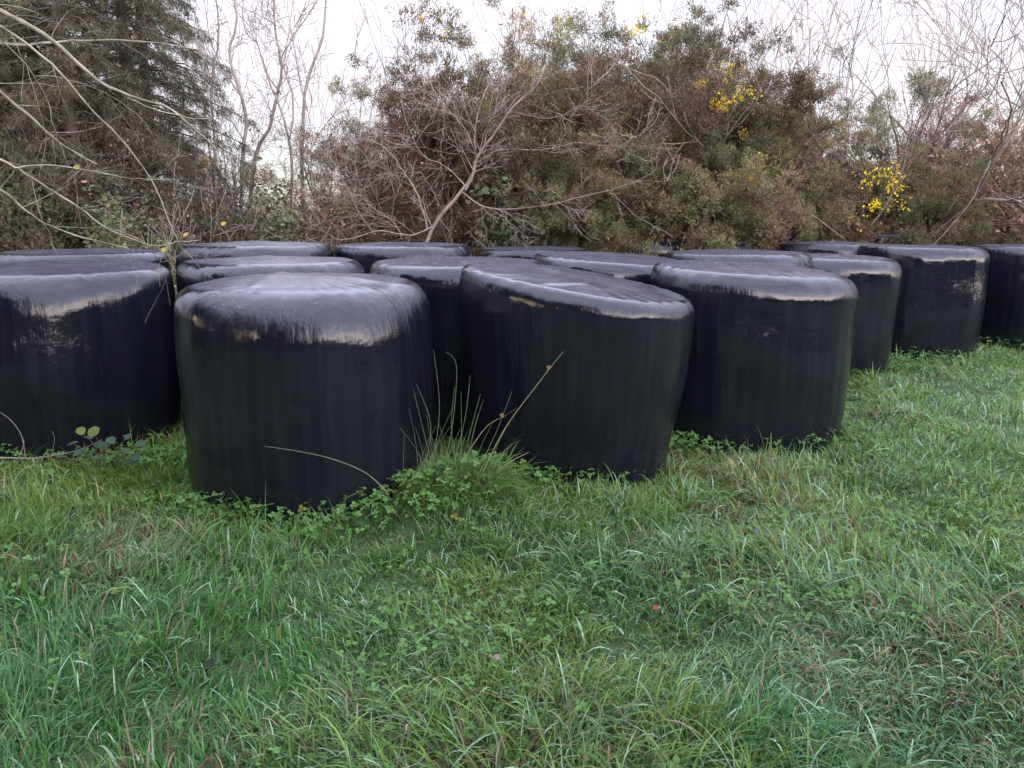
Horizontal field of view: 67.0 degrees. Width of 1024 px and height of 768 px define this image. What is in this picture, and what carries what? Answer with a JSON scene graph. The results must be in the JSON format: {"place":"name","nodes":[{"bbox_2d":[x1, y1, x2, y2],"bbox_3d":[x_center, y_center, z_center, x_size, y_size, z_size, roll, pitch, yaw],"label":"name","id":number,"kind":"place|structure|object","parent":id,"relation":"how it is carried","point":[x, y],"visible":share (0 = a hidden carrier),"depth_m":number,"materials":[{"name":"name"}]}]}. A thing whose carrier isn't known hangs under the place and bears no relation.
{"place":"outdoors","nodes":[
{"label":"outdoors","id":0,"kind":"place"},
{"bbox_2d":[0,340,1023,767],"bbox_3d":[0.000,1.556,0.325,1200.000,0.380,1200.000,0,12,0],"label":"ground","id":1,"kind":"structure","parent":0,"point":[408,529],"depth_m":3.27,"materials":[{"name":"green plant"}]},
{"bbox_2d":[0,45,55,198],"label":"dark conifer","id":2,"kind":"object","parent":1,"relation":"on","point":[17,92],"visible":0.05,"depth_m":12.41,"materials":[{"name":"green plant"}]},
{"bbox_2d":[0,412,102,476],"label":"bramble cane","id":3,"kind":"object","parent":1,"relation":"on","point":[34,457],"visible":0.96,"depth_m":5.12,"materials":[{"name":"brown plant"}]},
{"bbox_2d":[0,0,130,207],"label":"dark conifer","id":4,"kind":"object","parent":1,"relation":"on","point":[58,79],"visible":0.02,"depth_m":14.48,"materials":[{"name":"green plant"}]},
{"bbox_2d":[0,0,131,239],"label":"dark conifer","id":5,"kind":"object","parent":1,"relation":"on","point":[2,121],"visible":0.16,"depth_m":11.87,"materials":[{"name":"green plant"}]},
{"bbox_2d":[0,156,137,251],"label":"hedge bush","id":6,"kind":"object","parent":1,"relation":"on","point":[31,219],"visible":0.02,"depth_m":11.34,"materials":[{"name":"green plant"}]},
{"bbox_2d":[0,96,148,251],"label":"hedge bush","id":7,"kind":"object","parent":1,"relation":"on","point":[63,225],"visible":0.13,"depth_m":11.42,"materials":[{"name":"green plant"}]},
{"bbox_2d":[0,248,171,273],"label":"silage bale","id":8,"kind":"object","parent":1,"relation":"on","point":[145,255],"visible":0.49,"depth_m":7.33},
{"bbox_2d":[0,260,181,464],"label":"silage bale","id":9,"kind":"object","parent":1,"relation":"on","point":[87,344],"visible":0.89,"depth_m":5.54},
{"bbox_2d":[55,426,146,475],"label":"bramble plant","id":10,"kind":"object","parent":1,"relation":"on","point":[94,431],"visible":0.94,"depth_m":5.10,"materials":[{"name":"green plant"}]},
{"bbox_2d":[0,0,211,251],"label":"dark conifer","id":11,"kind":"object","parent":1,"relation":"on","point":[55,7],"visible":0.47,"depth_m":11.63,"materials":[{"name":"green plant"}]},
{"bbox_2d":[0,46,232,251],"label":"grey shrub","id":12,"kind":"object","parent":1,"relation":"on","point":[62,189],"visible":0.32,"depth_m":11.31,"materials":[{"name":"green plant"}]},
{"bbox_2d":[0,0,280,252],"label":"dark conifer","id":13,"kind":"object","parent":1,"relation":"on","point":[152,8],"visible":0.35,"depth_m":12.73,"materials":[{"name":"green plant"}]},
{"bbox_2d":[0,0,288,316],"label":"overhanging tree","id":14,"kind":"object","parent":1,"relation":"on","point":[6,14],"visible":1,"depth_m":3.45,"materials":[{"name":"brown plant"}]},
{"bbox_2d":[49,0,273,242],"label":"dark conifer","id":15,"kind":"object","parent":1,"relation":"on","point":[186,12],"visible":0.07,"depth_m":15.02,"materials":[{"name":"green plant"}]},
{"bbox_2d":[68,172,265,297],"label":"hedge bush","id":16,"kind":"object","parent":1,"relation":"on","point":[113,236],"visible":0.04,"depth_m":10.91,"materials":[{"name":"green plant"}]},
{"bbox_2d":[135,0,244,217],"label":"bare sapling","id":17,"kind":"object","parent":1,"relation":"on","point":[211,94],"visible":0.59,"depth_m":13.65,"materials":[{"name":"brown plant"}]},
{"bbox_2d":[97,162,293,280],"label":"hedge bush","id":18,"kind":"object","parent":1,"relation":"on","point":[204,237],"visible":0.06,"depth_m":11.74,"materials":[{"name":"green plant"}]},
{"bbox_2d":[204,658,214,669],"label":"fallen leaf","id":19,"kind":"object","parent":1,"relation":"on","point":[211,661],"visible":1,"depth_m":2.97,"materials":[{"name":"grey plant"}]},
{"bbox_2d":[7,43,416,287],"bbox_3d":[-5.491,-3.040,13.224,7.483,4.682,4.543,10,15,40],"label":"grey shrub","id":20,"kind":"object","parent":1,"relation":"on","point":[224,188],"visible":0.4,"depth_m":12.19,"materials":[{"name":"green plant"}]},
{"bbox_2d":[127,172,309,242],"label":"twiggy shrub","id":21,"kind":"object","parent":1,"relation":"on","point":[201,220],"visible":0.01,"depth_m":12.79,"materials":[{"name":"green plant"}]},
{"bbox_2d":[157,0,289,236],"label":"bare sapling","id":22,"kind":"object","parent":1,"relation":"on","point":[238,90],"visible":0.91,"depth_m":13.23,"materials":[{"name":"brown plant"}]},
{"bbox_2d":[151,152,309,241],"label":"hedge bush","id":23,"kind":"object","parent":1,"relation":"on","point":[274,224],"visible":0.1,"depth_m":12.36,"materials":[{"name":"green plant"}]},
{"bbox_2d":[163,0,317,241],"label":"bare sapling","id":24,"kind":"object","parent":1,"relation":"on","point":[239,62],"visible":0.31,"depth_m":15.23,"materials":[{"name":"brown plant"}]},
{"bbox_2d":[176,240,333,293],"bbox_3d":[-2.674,-0.739,8.214,1.595,1.535,1.586,0,12,0],"label":"silage bale","id":25,"kind":"object","parent":1,"relation":"on","point":[242,249],"visible":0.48,"depth_m":7.56},
{"bbox_2d":[176,255,365,292],"bbox_3d":[-2.023,-0.344,6.688,1.582,1.491,1.582,0,12,0],"label":"silage bale","id":26,"kind":"object","parent":1,"relation":"on","point":[192,272],"visible":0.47,"depth_m":6.06},
{"bbox_2d":[226,0,317,239],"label":"bare sapling","id":27,"kind":"object","parent":1,"relation":"on","point":[279,106],"visible":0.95,"depth_m":13.06,"materials":[{"name":"grey plant"}]},
{"bbox_2d":[220,0,333,227],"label":"bare sapling","id":28,"kind":"object","parent":1,"relation":"on","point":[268,130],"visible":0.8,"depth_m":13.62,"materials":[{"name":"brown plant"}]},
{"bbox_2d":[211,186,369,248],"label":"twiggy shrub","id":29,"kind":"object","parent":1,"relation":"on","point":[292,227],"visible":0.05,"depth_m":12.55,"materials":[{"name":"brown plant"}]},
{"bbox_2d":[130,184,451,241],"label":"thicket","id":30,"kind":"object","parent":1,"relation":"on","point":[305,215],"depth_m":15.98,"materials":[{"name":"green plant"}]},
{"bbox_2d":[174,272,434,525],"bbox_3d":[-1.284,0.004,5.036,1.545,1.419,1.540,0,12,0],"label":"silage bale","id":31,"kind":"object","parent":1,"relation":"on","point":[337,366],"visible":0.95,"depth_m":4.39},
{"bbox_2d":[192,65,419,241],"bbox_3d":[-3.125,-3.442,13.751,4.612,4.550,3.142,-4,12,-18],"label":"gorse bush","id":32,"kind":"object","parent":1,"relation":"on","point":[267,173],"visible":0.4,"depth_m":13.41,"materials":[{"name":"green plant"}]},
{"bbox_2d":[246,0,388,215],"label":"bare sapling","id":33,"kind":"object","parent":1,"relation":"on","point":[306,87],"visible":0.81,"depth_m":13.54,"materials":[{"name":"brown plant"}]},
{"bbox_2d":[265,446,388,494],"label":"grass stalk","id":34,"kind":"object","parent":1,"relation":"on","point":[339,461],"depth_m":4.14,"materials":[{"name":"green plant"}]},
{"bbox_2d":[243,0,412,229],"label":"bare sapling","id":35,"kind":"object","parent":1,"relation":"on","point":[316,93],"visible":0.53,"depth_m":13.65,"materials":[{"name":"brown plant"}]},
{"bbox_2d":[285,207,397,249],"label":"hedge bush","id":36,"kind":"object","parent":1,"relation":"on","point":[332,245],"visible":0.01,"depth_m":12.26,"materials":[{"name":"green plant"}]},
{"bbox_2d":[274,190,408,246],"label":"twiggy shrub","id":37,"kind":"object","parent":1,"relation":"on","point":[351,227],"visible":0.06,"depth_m":12.55,"materials":[{"name":"brown plant"}]},
{"bbox_2d":[297,195,390,247],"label":"gorse bush","id":38,"kind":"object","parent":1,"relation":"on","point":[349,232],"visible":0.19,"depth_m":13.19,"materials":[{"name":"green plant"}]},
{"bbox_2d":[249,127,525,255],"bbox_3d":[-1.347,-2.587,13.911,5.890,4.221,5.190,1,12,6],"label":"twiggy shrub","id":39,"kind":"object","parent":1,"relation":"on","point":[368,220],"visible":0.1,"depth_m":12.49,"materials":[{"name":"brown plant"}]},
{"bbox_2d":[333,242,471,273],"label":"silage bale","id":40,"kind":"object","parent":1,"relation":"on","point":[366,256],"visible":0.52,"depth_m":8.16},
{"bbox_2d":[360,190,477,246],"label":"hedge bush","id":41,"kind":"object","parent":1,"relation":"on","point":[376,226],"depth_m":13.01,"materials":[{"name":"green plant"}]},
{"bbox_2d":[316,44,551,243],"bbox_3d":[-1.115,-3.290,13.162,3.839,4.626,5.116,3,12,13],"label":"gorse bush","id":42,"kind":"object","parent":1,"relation":"on","point":[388,204],"visible":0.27,"depth_m":12.21,"materials":[{"name":"green plant"}]},
{"bbox_2d":[319,350,561,542],"bbox_3d":[-0.348,0.312,4.631,1.568,1.062,1.339,0,12,0],"label":"grass tuft","id":43,"kind":"object","parent":1,"relation":"on","point":[468,479],"visible":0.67,"depth_m":4.54,"materials":[{"name":"green plant"}]},
{"bbox_2d":[359,0,521,236],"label":"bare sapling","id":44,"kind":"object","parent":1,"relation":"on","point":[422,48],"visible":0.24,"depth_m":15.03,"materials":[{"name":"grey plant"}]},
{"bbox_2d":[369,256,543,439],"bbox_3d":[-0.452,-0.386,6.864,1.600,1.457,1.602,0,12,0],"label":"silage bale","id":45,"kind":"object","parent":1,"relation":"on","point":[436,280],"visible":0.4,"depth_m":6.10},
{"bbox_2d":[251,1,687,249],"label":"pale bare bush","id":46,"kind":"object","parent":1,"relation":"on","point":[450,204],"visible":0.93,"depth_m":10.24,"materials":[{"name":"brown plant"}]},
{"bbox_2d":[390,152,558,256],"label":"hedge bush","id":47,"kind":"object","parent":1,"relation":"on","point":[462,219],"visible":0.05,"depth_m":12.06,"materials":[{"name":"brown plant"}]},
{"bbox_2d":[411,178,565,256],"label":"twiggy shrub","id":48,"kind":"object","parent":1,"relation":"on","point":[474,226],"visible":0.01,"depth_m":11.92,"materials":[{"name":"brown plant"}]},
{"bbox_2d":[465,409,514,456],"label":"grass stalk","id":49,"kind":"object","parent":1,"relation":"on","point":[501,415],"depth_m":4.54,"materials":[{"name":"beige plant"}]},
{"bbox_2d":[345,0,667,256],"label":"gorse bush","id":50,"kind":"object","parent":1,"relation":"on","point":[423,120],"visible":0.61,"depth_m":11.64,"materials":[{"name":"green plant"}]},
{"bbox_2d":[0,336,1023,767],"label":"clover","id":51,"kind":"object","parent":1,"relation":"on","point":[420,472],"visible":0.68,"depth_m":4.27,"materials":[{"name":"green plant"}]},
{"bbox_2d":[444,25,588,204],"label":"gorse bush","id":52,"kind":"object","parent":1,"relation":"on","point":[561,55],"visible":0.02,"depth_m":13.30,"materials":[{"name":"green plant"}]},
{"bbox_2d":[478,352,562,482],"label":"grass stalk","id":53,"kind":"object","parent":1,"relation":"on","point":[548,367],"depth_m":4.46,"materials":[{"name":"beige plant"}]},
{"bbox_2d":[394,0,650,92],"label":"bare sapling","id":54,"kind":"object","parent":1,"relation":"on","point":[474,40],"visible":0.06,"depth_m":15.21,"materials":[{"name":"grey plant"}]},
{"bbox_2d":[417,0,631,213],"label":"gorse bush","id":55,"kind":"object","parent":1,"relation":"on","point":[574,56],"visible":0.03,"depth_m":13.35,"materials":[{"name":"green plant"}]},
{"bbox_2d":[447,104,616,254],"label":"hedge bush","id":56,"kind":"object","parent":1,"relation":"on","point":[499,241],"visible":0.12,"depth_m":11.42,"materials":[{"name":"green plant"}]},
{"bbox_2d":[477,245,587,259],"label":"silage bale","id":57,"kind":"object","parent":1,"relation":"on","point":[525,252],"visible":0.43,"depth_m":9.71},
{"bbox_2d":[428,120,663,248],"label":"gorse bush","id":58,"kind":"object","parent":1,"relation":"on","point":[539,188],"visible":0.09,"depth_m":11.77,"materials":[{"name":"green plant"}]},
{"bbox_2d":[466,0,673,233],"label":"gorse bush","id":59,"kind":"object","parent":1,"relation":"on","point":[521,138],"visible":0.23,"depth_m":11.69,"materials":[{"name":"green plant"}]},
{"bbox_2d":[459,261,694,489],"bbox_3d":[0.449,-0.104,5.430,1.612,1.459,1.431,8,14,33],"label":"silage bale","id":60,"kind":"object","parent":1,"relation":"on","point":[608,390],"visible":0.92,"depth_m":4.84},
{"bbox_2d":[532,251,676,284],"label":"silage bale","id":61,"kind":"object","parent":1,"relation":"on","point":[634,267],"visible":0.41,"depth_m":6.95},
{"bbox_2d":[509,125,702,255],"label":"gorse bush","id":62,"kind":"object","parent":1,"relation":"on","point":[657,234],"visible":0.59,"depth_m":10.96,"materials":[{"name":"green plant"}]},
{"bbox_2d":[466,0,750,234],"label":"gorse bush","id":63,"kind":"object","parent":1,"relation":"on","point":[511,42],"visible":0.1,"depth_m":12.46,"materials":[{"name":"green plant"}]},
{"bbox_2d":[538,117,714,252],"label":"gorse bush","id":64,"kind":"object","parent":1,"relation":"on","point":[596,233],"visible":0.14,"depth_m":10.98,"materials":[{"name":"green plant"}]},
{"bbox_2d":[596,239,695,256],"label":"silage bale","id":65,"kind":"object","parent":1,"relation":"on","point":[673,244],"visible":0.03,"depth_m":11.09},
{"bbox_2d":[585,0,717,90],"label":"bare sapling","id":66,"kind":"object","parent":1,"relation":"on","point":[656,22],"visible":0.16,"depth_m":13.95,"materials":[{"name":"grey plant"}]},
{"bbox_2d":[500,0,817,220],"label":"gorse bush","id":67,"kind":"object","parent":1,"relation":"on","point":[694,11],"visible":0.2,"depth_m":12.16,"materials":[{"name":"green plant"}]},
{"bbox_2d":[571,0,814,229],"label":"gorse bush","id":68,"kind":"object","parent":1,"relation":"on","point":[730,2],"visible":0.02,"depth_m":13.10,"materials":[{"name":"green plant"}]},
{"bbox_2d":[655,179,755,251],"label":"hedge bush","id":69,"kind":"object","parent":1,"relation":"on","point":[687,236],"depth_m":11.69,"materials":[{"name":"green plant"}]},
{"bbox_2d":[545,20,869,238],"bbox_3d":[2.950,-3.321,12.633,5.385,4.869,4.041,-5,13,-24],"label":"gorse bush","id":70,"kind":"object","parent":1,"relation":"on","point":[789,116],"visible":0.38,"depth_m":11.43,"materials":[{"name":"green plant"}]},
{"bbox_2d":[589,1,829,240],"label":"gorse bush","id":71,"kind":"object","parent":1,"relation":"on","point":[692,35],"visible":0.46,"depth_m":11.14,"materials":[{"name":"green plant"}]},
{"bbox_2d":[664,249,812,268],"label":"silage bale","id":72,"kind":"object","parent":1,"relation":"on","point":[794,258],"visible":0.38,"depth_m":7.94},
{"bbox_2d":[696,240,781,250],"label":"silage bale","id":73,"kind":"object","parent":1,"relation":"on","point":[742,246],"visible":0.02,"depth_m":10.88},
{"bbox_2d":[650,259,858,455],"bbox_3d":[1.918,-0.276,6.380,1.567,1.459,1.580,0,12,0],"label":"silage bale","id":74,"kind":"object","parent":1,"relation":"on","point":[771,350],"visible":0.81,"depth_m":5.70},
{"bbox_2d":[623,115,911,252],"bbox_3d":[3.606,-2.394,11.617,3.407,3.476,4.471,11,16,43],"label":"gorse bush","id":75,"kind":"object","parent":1,"relation":"on","point":[716,237],"visible":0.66,"depth_m":10.94,"materials":[{"name":"green plant"}]},
{"bbox_2d":[696,0,848,105],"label":"bare sapling","id":76,"kind":"object","parent":1,"relation":"on","point":[759,39],"visible":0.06,"depth_m":15.19,"materials":[{"name":"grey plant"}]},
{"bbox_2d":[688,157,858,241],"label":"hedge bush","id":77,"kind":"object","parent":1,"relation":"on","point":[791,234],"depth_m":11.86,"materials":[{"name":"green plant"}]},
{"bbox_2d":[645,0,915,139],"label":"bare sapling","id":78,"kind":"object","parent":1,"relation":"on","point":[858,52],"visible":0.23,"depth_m":14.44,"materials":[{"name":"grey plant"}]},
{"bbox_2d":[560,0,1023,244],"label":"bare tree","id":79,"kind":"object","parent":1,"relation":"on","point":[997,150],"visible":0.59,"depth_m":11.58,"materials":[{"name":"brown plant"}]},
{"bbox_2d":[777,230,850,241],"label":"silage bale","id":80,"kind":"object","parent":1,"relation":"on","point":[791,238],"visible":0.04,"depth_m":12.22},
{"bbox_2d":[776,241,875,254],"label":"silage bale","id":81,"kind":"object","parent":1,"relation":"on","point":[836,247],"visible":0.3,"depth_m":10.33},
{"bbox_2d":[765,66,896,201],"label":"gorse bush","id":82,"kind":"object","parent":1,"relation":"on","point":[831,94],"visible":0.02,"depth_m":13.49,"materials":[{"name":"green plant"}]},
{"bbox_2d":[765,140,912,230],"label":"gorse bush","id":83,"kind":"object","parent":1,"relation":"on","point":[858,172],"visible":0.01,"depth_m":12.41,"materials":[{"name":"green plant"}]},
{"bbox_2d":[673,0,1014,160],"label":"bare tree","id":84,"kind":"object","parent":1,"relation":"on","point":[796,29],"visible":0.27,"depth_m":17.39,"materials":[{"name":"brown plant"}]},
{"bbox_2d":[806,253,901,376],"bbox_3d":[3.672,-0.827,9.064,1.542,1.384,1.541,0,12,0],"label":"silage bale","id":85,"kind":"object","parent":1,"relation":"on","point":[876,281],"visible":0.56,"depth_m":8.37},
{"bbox_2d":[788,132,952,244],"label":"hedge bush","id":86,"kind":"object","parent":1,"relation":"on","point":[927,221],"visible":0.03,"depth_m":12.47,"materials":[{"name":"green plant"}]},
{"bbox_2d":[778,149,1015,246],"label":"gorse bush","id":87,"kind":"object","parent":1,"relation":"on","point":[868,236],"visible":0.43,"depth_m":11.59,"materials":[{"name":"green plant"}]},
{"bbox_2d":[855,231,938,244],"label":"silage bale","id":88,"kind":"object","parent":1,"relation":"on","point":[878,238],"visible":0.03,"depth_m":12.09},
{"bbox_2d":[785,41,1015,198],"bbox_3d":[6.550,-3.518,13.644,3.906,4.774,3.116,7,14,30],"label":"gorse bush","id":89,"kind":"object","parent":1,"relation":"on","point":[915,77],"visible":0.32,"depth_m":12.92,"materials":[{"name":"green plant"}]},
{"bbox_2d":[779,0,1023,185],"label":"bare tree","id":90,"kind":"object","parent":1,"relation":"on","point":[931,59],"visible":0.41,"depth_m":17.38,"materials":[{"name":"brown plant"}]},
{"bbox_2d":[807,59,1023,244],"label":"twiggy shrub","id":91,"kind":"object","parent":1,"relation":"on","point":[970,152],"visible":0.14,"depth_m":12.04,"materials":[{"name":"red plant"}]},
{"bbox_2d":[847,141,992,245],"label":"gorse bush","id":92,"kind":"object","parent":1,"relation":"on","point":[964,225],"visible":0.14,"depth_m":12.03,"materials":[{"name":"green plant"}]},
{"bbox_2d":[821,130,1023,243],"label":"twiggy shrub","id":93,"kind":"object","parent":1,"relation":"on","point":[957,217],"visible":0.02,"depth_m":12.36,"materials":[{"name":"brown plant"}]},
{"bbox_2d":[858,244,989,360],"bbox_3d":[5.264,-1.111,10.131,1.512,1.421,1.515,0,12,0],"label":"silage bale","id":94,"kind":"object","parent":1,"relation":"on","point":[941,303],"visible":0.73,"depth_m":9.45},
{"bbox_2d":[866,196,990,245],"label":"hedge bush","id":95,"kind":"object","parent":1,"relation":"on","point":[902,232],"depth_m":11.69,"materials":[{"name":"green plant"}]},
{"bbox_2d":[838,104,1023,244],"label":"gorse bush","id":96,"kind":"object","parent":1,"relation":"on","point":[1010,158],"visible":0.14,"depth_m":12.62,"materials":[{"name":"green plant"}]},
{"bbox_2d":[846,65,1023,244],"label":"twiggy shrub","id":97,"kind":"object","parent":1,"relation":"on","point":[956,149],"visible":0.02,"depth_m":13.17,"materials":[{"name":"brown plant"}]},
{"bbox_2d":[863,1,1023,170],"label":"bare tree","id":98,"kind":"object","parent":1,"relation":"on","point":[919,49],"visible":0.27,"depth_m":17.82,"materials":[{"name":"brown plant"}]},
{"bbox_2d":[870,0,1023,176],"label":"bare tree","id":99,"kind":"object","parent":1,"relation":"on","point":[990,83],"visible":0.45,"depth_m":17.04,"materials":[{"name":"brown plant"}]},
{"bbox_2d":[883,96,1023,243],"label":"twiggy shrub","id":100,"kind":"object","parent":1,"relation":"on","point":[988,188],"visible":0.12,"depth_m":11.68,"materials":[{"name":"brown plant"}]},
{"bbox_2d":[923,215,1023,246],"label":"gorse bush","id":101,"kind":"object","parent":1,"relation":"on","point":[968,242],"visible":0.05,"depth_m":11.71,"materials":[{"name":"green plant"}]},
{"bbox_2d":[931,163,1023,241],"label":"hedge bush","id":102,"kind":"object","parent":1,"relation":"on","point":[995,208],"depth_m":12.64,"materials":[{"name":"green plant"}]},
{"bbox_2d":[945,127,1023,243],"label":"gorse bush","id":103,"kind":"object","parent":1,"relation":"on","point":[993,151],"visible":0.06,"depth_m":12.87,"materials":[{"name":"green plant"}]},
{"bbox_2d":[964,144,1023,243],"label":"hedge bush","id":104,"kind":"object","parent":1,"relation":"on","point":[1022,229],"visible":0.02,"depth_m":12.33,"materials":[{"name":"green plant"}]},
{"bbox_2d":[971,244,1023,351],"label":"silage bale","id":105,"kind":"object","parent":1,"relation":"on","point":[1003,317],"visible":0.61,"depth_m":10.21},
{"bbox_2d":[2,0,1023,216],"label":"sky","id":106,"kind":"structure","parent":0,"point":[340,27],"materials":[{"name":"white"}]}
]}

